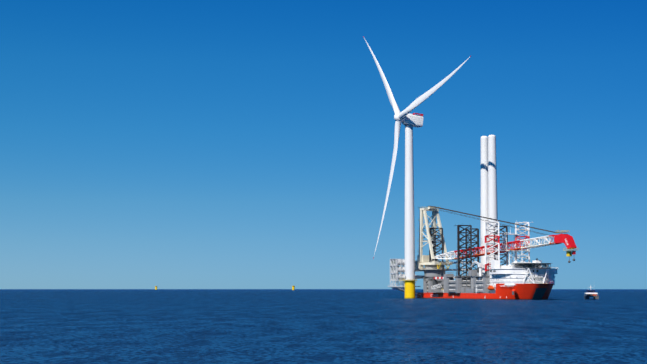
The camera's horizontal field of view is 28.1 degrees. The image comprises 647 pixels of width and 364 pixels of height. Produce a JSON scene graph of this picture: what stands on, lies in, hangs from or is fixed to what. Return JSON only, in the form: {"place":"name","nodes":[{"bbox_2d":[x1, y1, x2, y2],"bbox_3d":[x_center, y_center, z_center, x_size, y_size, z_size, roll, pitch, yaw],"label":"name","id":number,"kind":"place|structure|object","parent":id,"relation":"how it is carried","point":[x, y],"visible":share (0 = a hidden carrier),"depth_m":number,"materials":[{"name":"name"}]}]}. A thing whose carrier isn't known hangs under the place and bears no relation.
{"place":"outdoors","nodes":[
{"label":"outdoors","id":0,"kind":"place"},
{"bbox_2d":[0,289,646,363],"bbox_3d":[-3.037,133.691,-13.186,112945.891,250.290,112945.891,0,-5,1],"label":"sea","id":1,"kind":"structure","parent":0,"point":[232,326],"depth_m":294.24,"materials":[{"name":"liquid"}]},
{"bbox_2d":[363,37,470,298],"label":"wind turbine","id":2,"kind":"object","parent":1,"relation":"on","point":[407,119],"visible":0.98,"depth_m":1046.54,"materials":[{"name":"paint"}]},
{"bbox_2d":[417,284,553,299],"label":"ship hull","id":3,"kind":"object","parent":1,"relation":"on","point":[528,292],"visible":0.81,"depth_m":936.43,"materials":[{"name":"red metal"}]},
{"bbox_2d":[388,259,480,296],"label":"turbine blade rack","id":4,"kind":"object","parent":3,"relation":"on","point":[395,268],"visible":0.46,"depth_m":1059.46,"materials":[{"name":"white metal"}]},
{"bbox_2d":[429,219,529,287],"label":"jack-up legs","id":5,"kind":"object","parent":3,"relation":"in","point":[459,247],"visible":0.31,"depth_m":1000.10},
{"bbox_2d":[487,258,557,292],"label":"ship superstructure","id":6,"kind":"object","parent":3,"relation":"on","point":[510,274],"visible":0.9,"depth_m":936.17,"materials":[{"name":"white metal"}]},
{"bbox_2d":[507,263,552,283],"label":"helipad","id":7,"kind":"object","parent":6,"relation":"on","point":[544,265],"visible":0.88,"depth_m":932.19,"materials":[{"name":"white metal"}]},
{"bbox_2d":[584,286,598,298],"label":"boat","id":8,"kind":"object","parent":1,"relation":"on","point":[590,293],"visible":0.83,"depth_m":986.10,"materials":[{"name":"white paint"}]},
{"bbox_2d":[0,0,646,288],"label":"sky","id":9,"kind":"structure","parent":0,"point":[145,144],"materials":[{"name":"blue"}]},
{"bbox_2d":[422,261,489,292],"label":"deck equipment","id":10,"kind":"object","parent":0,"point":[440,289],"visible":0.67,"depth_m":989.80,"materials":[{"name":"grey metal"}]},
{"bbox_2d":[445,275,489,292],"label":"rack","id":11,"kind":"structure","parent":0,"point":[456,284],"depth_m":990.15,"materials":[{"name":"grey metal"}]},
{"bbox_2d":[480,135,497,278],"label":"turbine towers","id":12,"kind":"structure","parent":0,"point":[488,206],"depth_m":1036.24,"materials":[{"name":"white metal"}]},
{"bbox_2d":[415,206,576,292],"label":"crane","id":13,"kind":"object","parent":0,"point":[434,267],"visible":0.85,"depth_m":1040.71,"materials":[{"name":"metal"}]},
{"bbox_2d":[501,230,519,264],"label":"osprey boom rest","id":14,"kind":"object","parent":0,"point":[504,240],"visible":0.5,"depth_m":977.90,"materials":[{"name":"white metal"}]}
]}

